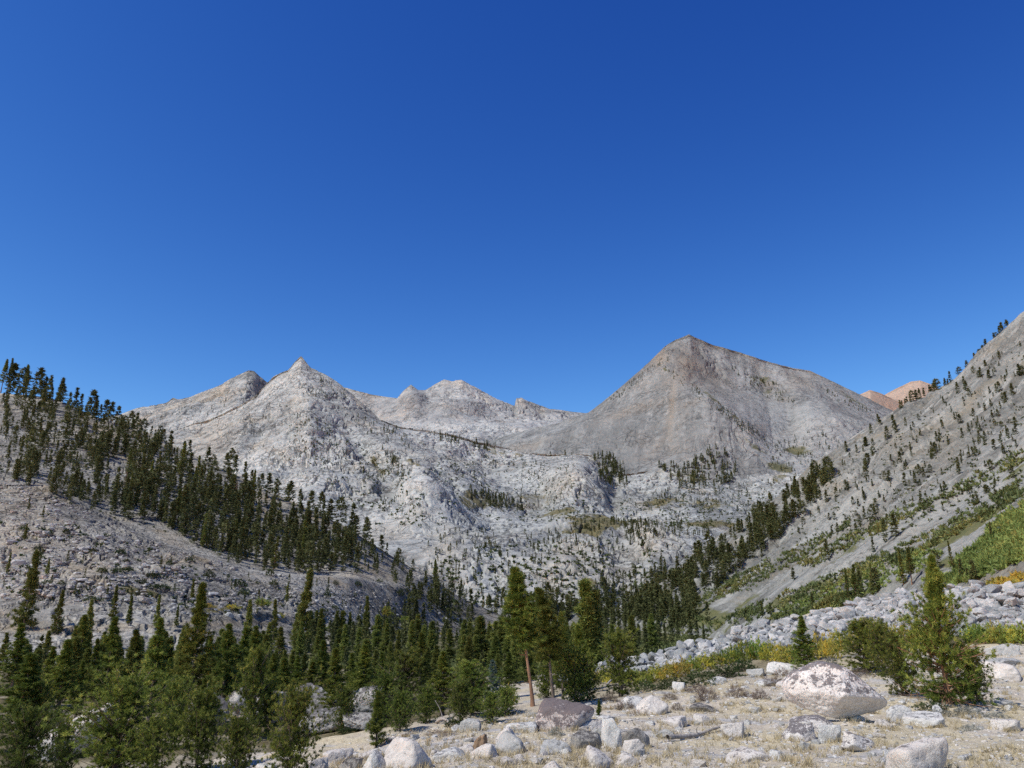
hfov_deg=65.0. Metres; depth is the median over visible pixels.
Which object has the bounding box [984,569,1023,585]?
golden thicket
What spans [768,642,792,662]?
shrub
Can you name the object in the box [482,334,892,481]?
pyramid mountain
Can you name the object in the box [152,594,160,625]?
conifer
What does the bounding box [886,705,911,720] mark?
boulder
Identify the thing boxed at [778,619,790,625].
talus block
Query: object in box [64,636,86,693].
conifer
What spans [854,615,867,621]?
talus block
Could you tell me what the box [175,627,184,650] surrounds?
conifer
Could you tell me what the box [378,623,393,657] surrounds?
conifer
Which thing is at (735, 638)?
talus block
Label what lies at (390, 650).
conifer
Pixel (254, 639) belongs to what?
pine tree
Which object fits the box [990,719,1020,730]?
boulder
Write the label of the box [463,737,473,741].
stone
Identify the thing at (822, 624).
talus block
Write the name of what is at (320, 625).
conifer
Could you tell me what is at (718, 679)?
boulder
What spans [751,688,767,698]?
shrub
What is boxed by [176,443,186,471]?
conifer
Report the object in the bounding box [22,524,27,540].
conifer
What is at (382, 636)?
conifer
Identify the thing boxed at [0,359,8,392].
conifer
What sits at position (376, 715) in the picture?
pine tree
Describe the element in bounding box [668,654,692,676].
shrub
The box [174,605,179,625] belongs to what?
conifer
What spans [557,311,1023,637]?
hillside
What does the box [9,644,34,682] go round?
conifer
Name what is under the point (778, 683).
boulder
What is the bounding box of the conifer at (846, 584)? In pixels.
[844,567,850,597]
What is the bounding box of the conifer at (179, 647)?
[172,637,192,692]
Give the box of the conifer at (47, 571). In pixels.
[45,559,50,574]
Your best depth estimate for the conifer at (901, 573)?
226.11 m
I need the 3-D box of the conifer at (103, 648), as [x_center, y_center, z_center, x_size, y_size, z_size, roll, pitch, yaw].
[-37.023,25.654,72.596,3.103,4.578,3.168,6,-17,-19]
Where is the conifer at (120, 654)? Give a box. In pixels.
[102,635,124,679]
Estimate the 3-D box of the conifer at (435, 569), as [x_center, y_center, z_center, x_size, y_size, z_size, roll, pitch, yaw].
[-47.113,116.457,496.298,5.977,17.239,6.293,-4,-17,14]
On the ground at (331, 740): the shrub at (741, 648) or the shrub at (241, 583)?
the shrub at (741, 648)
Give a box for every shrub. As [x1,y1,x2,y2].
[32,544,42,549]
[63,526,70,533]
[80,595,103,600]
[96,566,107,572]
[110,565,121,573]
[114,547,126,554]
[139,577,148,584]
[146,569,156,578]
[146,583,179,589]
[185,555,194,561]
[203,569,215,577]
[226,603,240,608]
[233,579,247,587]
[238,588,249,595]
[254,597,271,605]
[265,565,274,575]
[269,579,278,585]
[324,588,330,597]
[337,727,358,734]
[380,606,393,616]
[396,588,404,595]
[398,615,408,621]
[422,730,457,735]
[444,718,461,726]
[503,683,519,703]
[547,726,565,736]
[593,666,606,681]
[599,691,619,701]
[601,668,617,682]
[613,699,634,709]
[623,668,640,684]
[626,707,647,715]
[631,679,658,691]
[634,668,656,682]
[644,663,666,680]
[655,675,688,689]
[657,659,680,679]
[661,693,676,699]
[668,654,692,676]
[671,702,684,710]
[679,668,716,685]
[682,655,701,671]
[686,683,713,693]
[692,651,716,669]
[694,686,719,701]
[706,652,729,665]
[707,663,747,677]
[718,642,741,663]
[722,682,750,697]
[731,639,757,661]
[733,658,759,671]
[747,635,768,659]
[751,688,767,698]
[758,639,781,660]
[761,673,780,686]
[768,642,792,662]
[773,667,788,676]
[782,643,802,662]
[806,631,833,659]
[817,632,842,659]
[822,657,837,663]
[827,628,850,652]
[842,632,860,649]
[851,668,873,676]
[894,623,913,639]
[911,701,948,710]
[925,707,956,716]
[947,706,983,717]
[958,623,977,638]
[958,723,984,731]
[965,623,989,642]
[976,619,1006,643]
[983,711,1010,718]
[991,620,1017,643]
[1003,620,1023,644]
[1017,624,1023,642]
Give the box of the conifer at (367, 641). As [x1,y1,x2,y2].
[354,638,375,689]
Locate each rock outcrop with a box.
[210,688,286,727]
[295,683,394,732]
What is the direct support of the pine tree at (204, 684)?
on the ground at (331, 740)
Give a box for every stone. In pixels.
[410,734,418,739]
[450,743,461,746]
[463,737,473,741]
[513,754,523,760]
[533,758,542,763]
[560,748,570,753]
[645,720,654,724]
[693,759,706,766]
[744,719,749,724]
[751,707,760,713]
[772,696,781,701]
[810,739,820,743]
[873,732,884,737]
[875,758,885,762]
[882,749,889,755]
[957,753,971,760]
[1004,705,1013,710]
[1004,756,1012,760]
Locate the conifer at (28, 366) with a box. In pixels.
[22,364,29,396]
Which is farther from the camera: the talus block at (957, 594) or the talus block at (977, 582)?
the talus block at (977, 582)
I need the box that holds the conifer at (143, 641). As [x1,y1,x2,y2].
[140,636,146,658]
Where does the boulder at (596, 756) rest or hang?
on the ground at (331, 740)
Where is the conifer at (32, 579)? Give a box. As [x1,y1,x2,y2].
[6,550,42,628]
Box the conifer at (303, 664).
[300,654,308,683]
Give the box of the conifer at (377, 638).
[371,614,381,653]
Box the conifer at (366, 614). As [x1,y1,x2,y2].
[363,596,370,638]
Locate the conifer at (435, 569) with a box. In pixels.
[431,559,438,580]
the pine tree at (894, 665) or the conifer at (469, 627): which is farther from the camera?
the conifer at (469, 627)
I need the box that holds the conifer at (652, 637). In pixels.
[644,613,662,648]
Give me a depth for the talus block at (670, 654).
63.30 m
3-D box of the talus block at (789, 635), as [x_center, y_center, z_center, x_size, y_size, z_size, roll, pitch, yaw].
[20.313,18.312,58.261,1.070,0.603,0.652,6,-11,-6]
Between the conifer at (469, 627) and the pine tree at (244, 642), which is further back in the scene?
the conifer at (469, 627)
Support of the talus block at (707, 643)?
on the ground at (331, 740)
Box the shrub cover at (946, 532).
[646,449,1023,635]
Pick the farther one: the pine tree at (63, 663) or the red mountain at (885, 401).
the red mountain at (885, 401)
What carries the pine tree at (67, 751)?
on the ground at (331, 740)
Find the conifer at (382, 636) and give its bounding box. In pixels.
[378,623,389,651]
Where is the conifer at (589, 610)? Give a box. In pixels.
[574,596,604,662]
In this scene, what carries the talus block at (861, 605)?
on the ground at (331, 740)
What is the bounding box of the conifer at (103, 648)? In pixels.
[86,642,106,686]
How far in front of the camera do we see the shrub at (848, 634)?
47.22 m
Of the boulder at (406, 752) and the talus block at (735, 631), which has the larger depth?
the talus block at (735, 631)
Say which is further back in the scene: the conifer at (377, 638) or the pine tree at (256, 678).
the conifer at (377, 638)
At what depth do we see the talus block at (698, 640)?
67.92 m
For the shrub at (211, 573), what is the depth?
243.01 m
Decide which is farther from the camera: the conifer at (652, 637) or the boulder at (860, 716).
the conifer at (652, 637)
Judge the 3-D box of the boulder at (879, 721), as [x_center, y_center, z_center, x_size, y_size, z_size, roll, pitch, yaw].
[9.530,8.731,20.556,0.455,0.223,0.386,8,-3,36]
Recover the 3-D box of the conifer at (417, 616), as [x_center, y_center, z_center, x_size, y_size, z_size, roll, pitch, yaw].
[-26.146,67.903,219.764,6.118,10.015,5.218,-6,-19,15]
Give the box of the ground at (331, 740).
[0,584,1023,767]
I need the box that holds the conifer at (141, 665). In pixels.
[139,639,159,697]
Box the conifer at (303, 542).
[298,534,305,565]
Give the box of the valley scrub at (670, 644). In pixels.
[279,631,708,676]
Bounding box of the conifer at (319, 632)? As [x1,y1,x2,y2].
[309,630,328,661]
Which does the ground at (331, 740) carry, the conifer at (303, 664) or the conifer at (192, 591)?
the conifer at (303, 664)
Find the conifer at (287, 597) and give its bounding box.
[284,583,289,601]
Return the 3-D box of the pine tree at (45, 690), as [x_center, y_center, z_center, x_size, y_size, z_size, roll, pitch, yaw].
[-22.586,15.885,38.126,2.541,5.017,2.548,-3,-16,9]
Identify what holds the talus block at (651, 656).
on the ground at (331, 740)
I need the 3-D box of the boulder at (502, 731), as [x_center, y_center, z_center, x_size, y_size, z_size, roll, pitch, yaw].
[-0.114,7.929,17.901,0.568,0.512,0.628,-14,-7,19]
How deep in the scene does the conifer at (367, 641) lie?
66.36 m
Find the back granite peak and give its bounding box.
[109,370,267,433]
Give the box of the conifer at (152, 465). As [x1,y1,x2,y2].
[149,459,154,475]
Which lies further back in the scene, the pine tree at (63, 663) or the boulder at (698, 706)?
the pine tree at (63, 663)
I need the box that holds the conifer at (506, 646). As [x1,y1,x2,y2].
[501,630,511,662]
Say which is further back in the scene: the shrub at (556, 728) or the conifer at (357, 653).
the conifer at (357, 653)
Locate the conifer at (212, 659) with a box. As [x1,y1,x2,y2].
[208,656,216,682]
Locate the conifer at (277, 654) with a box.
[274,650,280,676]
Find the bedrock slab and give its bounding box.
[28,700,116,760]
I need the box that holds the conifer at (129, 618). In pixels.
[125,595,133,625]
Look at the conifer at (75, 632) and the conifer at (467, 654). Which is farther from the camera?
the conifer at (75, 632)
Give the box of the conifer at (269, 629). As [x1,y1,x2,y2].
[266,622,274,652]
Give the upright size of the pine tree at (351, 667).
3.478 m
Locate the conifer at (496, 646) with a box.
[485,635,506,664]
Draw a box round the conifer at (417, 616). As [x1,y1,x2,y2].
[415,614,422,628]
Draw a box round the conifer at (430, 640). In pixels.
[426,630,436,660]
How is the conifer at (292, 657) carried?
on the ground at (331, 740)
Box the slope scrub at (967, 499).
[720,344,1023,589]
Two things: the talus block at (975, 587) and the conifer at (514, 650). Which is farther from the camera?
the conifer at (514, 650)
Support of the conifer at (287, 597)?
on the hillside at (179, 543)
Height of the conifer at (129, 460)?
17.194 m
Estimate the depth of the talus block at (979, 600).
58.63 m
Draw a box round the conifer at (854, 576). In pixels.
[850,564,858,596]
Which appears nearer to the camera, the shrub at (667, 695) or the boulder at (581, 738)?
the boulder at (581, 738)
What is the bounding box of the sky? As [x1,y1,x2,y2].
[0,0,1023,417]
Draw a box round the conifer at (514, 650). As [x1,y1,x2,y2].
[507,629,524,683]
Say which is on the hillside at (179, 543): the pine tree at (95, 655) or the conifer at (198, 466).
the conifer at (198, 466)
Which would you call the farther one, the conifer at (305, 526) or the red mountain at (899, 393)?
the red mountain at (899, 393)
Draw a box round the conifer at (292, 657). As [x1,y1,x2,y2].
[288,649,297,685]
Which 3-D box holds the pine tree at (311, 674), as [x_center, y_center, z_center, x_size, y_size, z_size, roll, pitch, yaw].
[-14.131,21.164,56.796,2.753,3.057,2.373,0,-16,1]
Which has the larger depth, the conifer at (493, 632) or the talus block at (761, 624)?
the conifer at (493, 632)
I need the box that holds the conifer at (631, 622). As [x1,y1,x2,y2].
[625,615,643,655]
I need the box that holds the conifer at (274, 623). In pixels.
[269,599,278,641]
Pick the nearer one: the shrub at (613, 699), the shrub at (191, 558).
the shrub at (613, 699)
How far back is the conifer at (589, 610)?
76.49 m
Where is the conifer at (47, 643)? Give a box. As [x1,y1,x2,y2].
[41,630,53,665]
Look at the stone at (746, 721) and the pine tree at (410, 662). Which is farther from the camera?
the pine tree at (410, 662)
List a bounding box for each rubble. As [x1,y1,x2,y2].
[0,403,464,619]
[553,583,1023,682]
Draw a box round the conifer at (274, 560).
[270,535,279,569]
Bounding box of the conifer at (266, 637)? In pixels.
[261,634,269,649]
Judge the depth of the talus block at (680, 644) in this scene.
67.46 m
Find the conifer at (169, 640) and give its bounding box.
[158,637,175,669]
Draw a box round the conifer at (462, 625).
[456,623,465,651]
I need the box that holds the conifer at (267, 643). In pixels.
[263,641,271,660]
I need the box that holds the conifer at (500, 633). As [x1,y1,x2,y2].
[491,619,505,661]
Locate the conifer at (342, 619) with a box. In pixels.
[334,610,346,638]
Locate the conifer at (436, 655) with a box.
[427,645,440,679]
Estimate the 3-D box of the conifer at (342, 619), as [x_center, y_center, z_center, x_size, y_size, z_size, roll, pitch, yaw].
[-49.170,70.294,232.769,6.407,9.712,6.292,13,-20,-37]
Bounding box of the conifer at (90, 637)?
[86,631,93,645]
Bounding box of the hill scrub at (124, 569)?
[0,413,446,615]
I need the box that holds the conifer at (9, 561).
[5,552,11,570]
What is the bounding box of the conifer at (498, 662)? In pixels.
[494,653,502,683]
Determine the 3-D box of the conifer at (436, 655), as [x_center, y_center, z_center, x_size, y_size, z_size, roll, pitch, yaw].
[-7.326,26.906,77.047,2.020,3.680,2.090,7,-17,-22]
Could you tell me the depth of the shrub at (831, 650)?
43.65 m
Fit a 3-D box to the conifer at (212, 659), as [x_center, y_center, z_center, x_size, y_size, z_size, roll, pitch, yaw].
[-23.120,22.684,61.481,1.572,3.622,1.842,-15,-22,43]
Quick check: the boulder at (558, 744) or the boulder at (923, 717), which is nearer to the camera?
the boulder at (558, 744)
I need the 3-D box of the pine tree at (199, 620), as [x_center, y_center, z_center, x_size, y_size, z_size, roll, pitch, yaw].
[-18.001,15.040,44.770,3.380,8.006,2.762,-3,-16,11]
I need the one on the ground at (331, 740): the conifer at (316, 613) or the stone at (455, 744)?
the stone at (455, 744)
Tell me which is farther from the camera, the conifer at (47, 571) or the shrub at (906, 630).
the conifer at (47, 571)
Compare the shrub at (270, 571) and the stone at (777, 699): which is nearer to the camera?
the stone at (777, 699)
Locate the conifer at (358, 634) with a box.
[354,627,361,652]
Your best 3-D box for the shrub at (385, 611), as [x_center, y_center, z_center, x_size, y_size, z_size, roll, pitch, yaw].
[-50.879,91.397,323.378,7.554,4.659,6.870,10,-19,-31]
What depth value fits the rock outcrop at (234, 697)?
42.36 m
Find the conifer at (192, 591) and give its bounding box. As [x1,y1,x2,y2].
[190,579,194,597]
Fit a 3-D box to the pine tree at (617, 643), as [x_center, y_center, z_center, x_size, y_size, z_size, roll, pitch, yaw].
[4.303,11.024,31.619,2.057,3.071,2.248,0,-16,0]
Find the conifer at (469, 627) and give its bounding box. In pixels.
[466,622,473,637]
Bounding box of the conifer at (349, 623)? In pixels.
[347,612,351,638]
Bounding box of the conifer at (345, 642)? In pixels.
[339,624,351,661]
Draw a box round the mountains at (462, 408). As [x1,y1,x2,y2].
[345,380,584,441]
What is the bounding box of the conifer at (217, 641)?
[214,636,222,659]
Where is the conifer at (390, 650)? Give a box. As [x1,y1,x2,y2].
[386,641,395,672]
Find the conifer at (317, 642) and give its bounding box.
[308,635,320,668]
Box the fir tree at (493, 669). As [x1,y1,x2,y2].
[483,660,499,695]
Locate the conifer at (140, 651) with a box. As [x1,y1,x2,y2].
[135,638,144,669]
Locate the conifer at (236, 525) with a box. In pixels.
[234,519,239,542]
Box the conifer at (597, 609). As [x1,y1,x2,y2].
[583,589,607,658]
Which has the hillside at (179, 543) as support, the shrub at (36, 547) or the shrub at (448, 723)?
the shrub at (36, 547)
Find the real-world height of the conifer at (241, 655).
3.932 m
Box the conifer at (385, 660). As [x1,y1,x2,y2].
[375,652,388,682]
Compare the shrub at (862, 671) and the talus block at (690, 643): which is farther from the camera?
the talus block at (690, 643)
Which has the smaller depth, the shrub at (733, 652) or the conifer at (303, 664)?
the shrub at (733, 652)
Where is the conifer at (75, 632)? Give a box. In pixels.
[71,624,78,638]
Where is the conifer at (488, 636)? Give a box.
[485,624,492,652]
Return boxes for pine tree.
[0,623,30,697]
[0,652,64,750]
[0,699,76,767]
[13,664,69,732]
[32,646,69,700]
[38,709,88,767]
[39,653,189,767]
[44,638,85,722]
[54,614,94,665]
[67,661,90,717]
[78,638,103,691]
[82,616,130,706]
[119,629,144,674]
[124,700,181,767]
[133,616,173,719]
[152,674,197,750]
[154,581,217,712]
[155,657,174,705]
[164,674,235,767]
[172,636,182,676]
[198,638,218,683]
[198,678,221,725]
[205,623,241,697]
[206,705,269,767]
[219,640,281,736]
[225,643,246,692]
[238,627,250,686]
[240,625,267,685]
[247,664,338,767]
[247,675,292,735]
[261,653,279,684]
[268,673,279,725]
[276,658,294,709]
[285,655,303,689]
[298,661,323,688]
[305,640,331,690]
[314,647,351,708]
[326,683,365,733]
[343,652,361,687]
[345,644,377,690]
[362,661,412,723]
[365,690,390,747]
[372,646,427,712]
[372,651,387,686]
[382,685,419,731]
[409,681,441,723]
[411,632,438,695]
[419,651,458,716]
[445,674,480,722]
[447,658,503,714]
[477,690,509,724]
[489,566,548,706]
[495,679,520,715]
[499,652,520,689]
[530,587,568,697]
[531,659,557,697]
[548,633,597,701]
[551,611,573,698]
[571,623,588,672]
[572,648,610,701]
[596,699,601,715]
[597,624,645,696]
[786,615,822,668]
[833,616,882,672]
[853,615,908,676]
[863,620,921,696]
[886,553,1009,708]
[956,644,994,702]
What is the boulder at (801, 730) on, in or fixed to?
on the ground at (331, 740)
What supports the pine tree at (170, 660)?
on the ground at (331, 740)
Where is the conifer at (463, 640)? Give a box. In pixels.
[449,634,466,678]
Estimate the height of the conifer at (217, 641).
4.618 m
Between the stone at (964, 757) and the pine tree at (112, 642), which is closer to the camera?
the stone at (964, 757)
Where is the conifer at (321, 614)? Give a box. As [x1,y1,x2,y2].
[318,608,328,638]
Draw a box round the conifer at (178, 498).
[175,488,181,518]
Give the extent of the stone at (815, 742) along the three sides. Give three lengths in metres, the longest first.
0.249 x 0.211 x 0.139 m
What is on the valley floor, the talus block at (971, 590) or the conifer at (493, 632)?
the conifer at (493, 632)
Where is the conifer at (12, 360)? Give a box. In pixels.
[6,358,13,389]
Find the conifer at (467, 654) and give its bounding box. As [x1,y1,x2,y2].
[458,635,476,679]
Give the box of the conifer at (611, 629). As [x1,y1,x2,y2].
[606,624,614,654]
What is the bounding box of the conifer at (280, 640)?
[274,626,288,661]
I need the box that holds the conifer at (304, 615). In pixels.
[288,568,314,654]
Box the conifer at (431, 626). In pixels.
[427,621,439,648]
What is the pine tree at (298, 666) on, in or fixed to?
on the ground at (331, 740)
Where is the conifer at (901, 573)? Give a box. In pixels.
[897,549,907,585]
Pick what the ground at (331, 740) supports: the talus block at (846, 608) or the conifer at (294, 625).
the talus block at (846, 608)
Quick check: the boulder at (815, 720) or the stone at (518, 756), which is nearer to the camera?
the stone at (518, 756)
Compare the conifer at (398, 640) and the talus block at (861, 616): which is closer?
the talus block at (861, 616)
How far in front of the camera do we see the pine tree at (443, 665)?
33.59 m
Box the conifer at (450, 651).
[442,628,455,660]
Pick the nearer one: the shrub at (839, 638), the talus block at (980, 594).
the shrub at (839, 638)
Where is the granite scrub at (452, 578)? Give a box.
[285,405,780,610]
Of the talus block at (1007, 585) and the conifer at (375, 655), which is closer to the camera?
the talus block at (1007, 585)
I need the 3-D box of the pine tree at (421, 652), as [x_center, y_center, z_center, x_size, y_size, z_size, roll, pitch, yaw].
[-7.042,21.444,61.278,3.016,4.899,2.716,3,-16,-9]
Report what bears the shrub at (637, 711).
on the ground at (331, 740)
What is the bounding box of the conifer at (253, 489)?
[252,469,256,500]
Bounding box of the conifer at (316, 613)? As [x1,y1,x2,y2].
[311,610,319,638]
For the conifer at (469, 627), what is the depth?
183.54 m
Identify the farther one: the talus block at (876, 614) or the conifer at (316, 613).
the conifer at (316, 613)
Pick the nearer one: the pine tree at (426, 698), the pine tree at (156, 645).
the pine tree at (426, 698)
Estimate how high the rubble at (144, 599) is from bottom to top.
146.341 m
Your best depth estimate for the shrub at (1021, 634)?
45.38 m
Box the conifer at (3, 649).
[0,632,9,666]
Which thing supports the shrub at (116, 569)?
on the hillside at (179, 543)
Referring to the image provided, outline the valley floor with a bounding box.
[192,626,717,666]
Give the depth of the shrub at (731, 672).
36.66 m
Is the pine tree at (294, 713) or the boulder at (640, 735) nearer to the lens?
the pine tree at (294, 713)
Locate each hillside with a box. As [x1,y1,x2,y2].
[0,393,552,664]
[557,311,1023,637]
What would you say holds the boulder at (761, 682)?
on the ground at (331, 740)
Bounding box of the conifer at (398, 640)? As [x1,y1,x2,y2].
[393,630,401,656]
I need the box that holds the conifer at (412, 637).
[405,620,416,656]
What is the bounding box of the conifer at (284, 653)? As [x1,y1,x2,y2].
[279,650,287,675]
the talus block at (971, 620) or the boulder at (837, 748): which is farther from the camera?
the talus block at (971, 620)
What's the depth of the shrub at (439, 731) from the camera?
19.42 m
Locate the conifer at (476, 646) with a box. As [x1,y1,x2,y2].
[473,635,484,665]
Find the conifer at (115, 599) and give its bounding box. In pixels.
[107,584,118,617]
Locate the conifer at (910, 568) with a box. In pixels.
[903,547,915,584]
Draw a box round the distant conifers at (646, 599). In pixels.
[0,319,1023,685]
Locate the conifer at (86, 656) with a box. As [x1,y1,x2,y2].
[75,647,92,687]
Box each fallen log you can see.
[435,701,458,722]
[665,717,719,739]
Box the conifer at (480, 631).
[472,615,490,665]
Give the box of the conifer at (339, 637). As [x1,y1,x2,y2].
[331,628,343,661]
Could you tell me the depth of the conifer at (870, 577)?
241.91 m
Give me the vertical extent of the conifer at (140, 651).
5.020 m
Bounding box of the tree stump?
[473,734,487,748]
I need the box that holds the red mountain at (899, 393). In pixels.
[885,380,936,404]
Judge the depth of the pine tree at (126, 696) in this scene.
19.75 m
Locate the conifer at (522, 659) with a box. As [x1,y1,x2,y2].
[515,638,540,681]
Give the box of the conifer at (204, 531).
[200,513,207,546]
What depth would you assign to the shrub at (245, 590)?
241.43 m
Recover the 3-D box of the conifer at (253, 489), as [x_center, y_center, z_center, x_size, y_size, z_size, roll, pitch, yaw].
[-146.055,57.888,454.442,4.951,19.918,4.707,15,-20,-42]
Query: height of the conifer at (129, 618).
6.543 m
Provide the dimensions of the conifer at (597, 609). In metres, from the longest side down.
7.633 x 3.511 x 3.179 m
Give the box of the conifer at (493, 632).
[484,621,499,652]
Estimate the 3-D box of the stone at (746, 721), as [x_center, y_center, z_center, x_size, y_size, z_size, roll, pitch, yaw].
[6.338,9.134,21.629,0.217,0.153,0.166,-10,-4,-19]
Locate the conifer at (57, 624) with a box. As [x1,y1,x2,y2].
[50,590,66,633]
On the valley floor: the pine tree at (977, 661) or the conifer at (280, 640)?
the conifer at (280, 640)
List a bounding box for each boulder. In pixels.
[256,763,277,767]
[306,757,328,767]
[323,748,353,765]
[339,757,362,767]
[358,749,381,760]
[363,749,385,767]
[384,736,432,767]
[432,747,465,762]
[451,724,458,731]
[459,718,480,732]
[459,744,473,754]
[470,743,497,757]
[495,727,514,742]
[495,731,525,753]
[498,757,517,765]
[503,721,536,732]
[534,698,594,730]
[539,739,571,754]
[543,761,559,767]
[569,730,601,748]
[575,719,601,730]
[585,745,613,767]
[591,715,614,719]
[601,718,621,747]
[615,752,639,766]
[620,696,641,707]
[621,728,649,747]
[621,739,644,754]
[634,749,644,756]
[636,695,667,715]
[652,729,673,737]
[660,715,687,727]
[672,682,684,691]
[689,702,718,712]
[693,713,709,724]
[707,676,726,685]
[720,722,743,738]
[726,746,772,763]
[746,668,764,676]
[754,679,776,685]
[766,662,793,674]
[769,749,785,760]
[776,680,782,687]
[781,661,886,718]
[781,722,815,741]
[788,714,832,731]
[798,741,809,750]
[817,724,840,743]
[831,746,843,752]
[841,731,875,750]
[846,715,864,721]
[874,719,893,728]
[885,737,947,767]
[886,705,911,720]
[902,710,944,727]
[932,705,943,713]
[977,661,1020,681]
[982,658,1022,664]
[984,643,1020,655]
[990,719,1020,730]
[993,697,1015,706]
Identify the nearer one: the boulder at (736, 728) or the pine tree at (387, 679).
the boulder at (736, 728)
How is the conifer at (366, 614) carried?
on the valley floor
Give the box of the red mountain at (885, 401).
[860,390,902,410]
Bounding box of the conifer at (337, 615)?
[330,611,340,639]
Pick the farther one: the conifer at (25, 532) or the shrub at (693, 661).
the conifer at (25, 532)
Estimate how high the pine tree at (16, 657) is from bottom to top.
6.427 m
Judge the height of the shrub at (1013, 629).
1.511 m
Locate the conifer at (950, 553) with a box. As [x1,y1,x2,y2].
[947,540,955,569]
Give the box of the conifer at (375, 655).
[372,649,378,676]
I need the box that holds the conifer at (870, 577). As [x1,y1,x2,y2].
[869,563,874,594]
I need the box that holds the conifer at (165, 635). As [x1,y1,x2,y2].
[161,631,169,647]
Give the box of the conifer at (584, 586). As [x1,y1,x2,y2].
[571,577,606,664]
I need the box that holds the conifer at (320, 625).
[316,618,327,647]
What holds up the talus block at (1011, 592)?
on the ground at (331, 740)
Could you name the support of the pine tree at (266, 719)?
on the ground at (331, 740)
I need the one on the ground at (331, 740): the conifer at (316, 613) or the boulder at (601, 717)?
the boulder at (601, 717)
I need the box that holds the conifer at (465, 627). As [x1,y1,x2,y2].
[456,619,468,650]
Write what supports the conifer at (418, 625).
on the valley floor
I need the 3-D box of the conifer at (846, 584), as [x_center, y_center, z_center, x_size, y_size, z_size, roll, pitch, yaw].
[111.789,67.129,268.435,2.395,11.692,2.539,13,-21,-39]
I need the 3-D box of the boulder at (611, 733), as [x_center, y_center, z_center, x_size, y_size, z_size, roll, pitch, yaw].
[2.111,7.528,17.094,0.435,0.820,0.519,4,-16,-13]
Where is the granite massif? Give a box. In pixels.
[153,356,829,623]
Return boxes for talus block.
[647,652,658,661]
[655,653,666,658]
[664,646,677,651]
[666,650,673,659]
[668,655,682,665]
[673,648,685,656]
[676,640,687,649]
[684,639,694,649]
[684,651,695,656]
[695,638,705,643]
[697,640,704,649]
[703,640,712,648]
[714,645,722,652]
[718,640,727,644]
[730,625,742,634]
[732,635,745,642]
[733,629,739,635]
[756,619,769,629]
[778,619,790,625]
[784,632,795,639]
[805,625,815,635]
[807,619,818,627]
[811,634,824,641]
[818,620,830,630]
[830,622,841,626]
[836,612,851,619]
[836,624,843,631]
[839,606,855,612]
[845,600,857,605]
[847,610,855,616]
[853,597,862,601]
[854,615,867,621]
[855,600,866,610]
[867,612,882,617]
[869,595,878,601]
[874,606,886,609]
[880,593,891,597]
[881,614,894,622]
[888,598,898,606]
[891,608,904,614]
[897,595,907,601]
[898,599,908,607]
[945,590,959,599]
[946,584,954,589]
[959,597,971,603]
[966,587,975,594]
[966,599,978,608]
[966,616,976,624]
[968,580,984,586]
[970,583,979,591]
[971,607,988,615]
[972,590,986,598]
[973,597,986,603]
[986,584,1001,591]
[986,587,998,592]
[989,610,999,613]
[996,595,1008,603]
[998,608,1017,611]
[1001,581,1013,591]
[1003,597,1017,606]
[1004,610,1017,617]
[1004,617,1014,622]
[1006,588,1017,595]
[1013,581,1023,588]
[1014,588,1023,597]
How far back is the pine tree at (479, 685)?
27.41 m
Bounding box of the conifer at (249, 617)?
[239,599,253,647]
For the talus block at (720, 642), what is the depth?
61.95 m
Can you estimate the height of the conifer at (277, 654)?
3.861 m
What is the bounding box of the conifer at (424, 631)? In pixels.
[420,627,427,647]
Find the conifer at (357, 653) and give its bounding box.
[348,644,361,670]
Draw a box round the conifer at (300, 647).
[295,621,304,658]
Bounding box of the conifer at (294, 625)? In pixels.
[288,612,297,646]
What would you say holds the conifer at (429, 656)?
on the ground at (331, 740)
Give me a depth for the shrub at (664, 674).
38.78 m
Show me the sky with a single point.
(529, 200)
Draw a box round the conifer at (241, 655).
[237,651,249,682]
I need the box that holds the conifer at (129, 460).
[123,448,131,476]
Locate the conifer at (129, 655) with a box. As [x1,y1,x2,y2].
[121,649,140,694]
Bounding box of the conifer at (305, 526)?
[303,519,306,547]
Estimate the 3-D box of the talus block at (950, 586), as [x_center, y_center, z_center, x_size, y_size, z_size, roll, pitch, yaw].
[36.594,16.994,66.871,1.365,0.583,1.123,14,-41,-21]
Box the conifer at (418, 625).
[413,619,421,633]
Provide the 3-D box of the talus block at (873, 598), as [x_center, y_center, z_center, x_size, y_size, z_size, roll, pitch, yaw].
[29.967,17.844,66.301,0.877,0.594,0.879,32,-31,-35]
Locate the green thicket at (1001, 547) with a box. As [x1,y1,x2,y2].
[773,498,1023,616]
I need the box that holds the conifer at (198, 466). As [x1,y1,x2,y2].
[196,455,200,486]
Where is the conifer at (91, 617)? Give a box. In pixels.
[87,599,94,636]
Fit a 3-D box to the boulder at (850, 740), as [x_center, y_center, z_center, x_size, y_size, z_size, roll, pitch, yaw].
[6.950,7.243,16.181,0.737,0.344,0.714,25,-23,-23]
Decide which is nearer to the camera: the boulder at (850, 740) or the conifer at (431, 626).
the boulder at (850, 740)
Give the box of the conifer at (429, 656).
[422,646,432,680]
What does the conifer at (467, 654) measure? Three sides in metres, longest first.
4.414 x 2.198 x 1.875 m
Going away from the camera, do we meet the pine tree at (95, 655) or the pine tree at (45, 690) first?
the pine tree at (45, 690)
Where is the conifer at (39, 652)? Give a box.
[14,648,43,696]
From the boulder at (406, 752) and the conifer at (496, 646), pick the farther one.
the conifer at (496, 646)

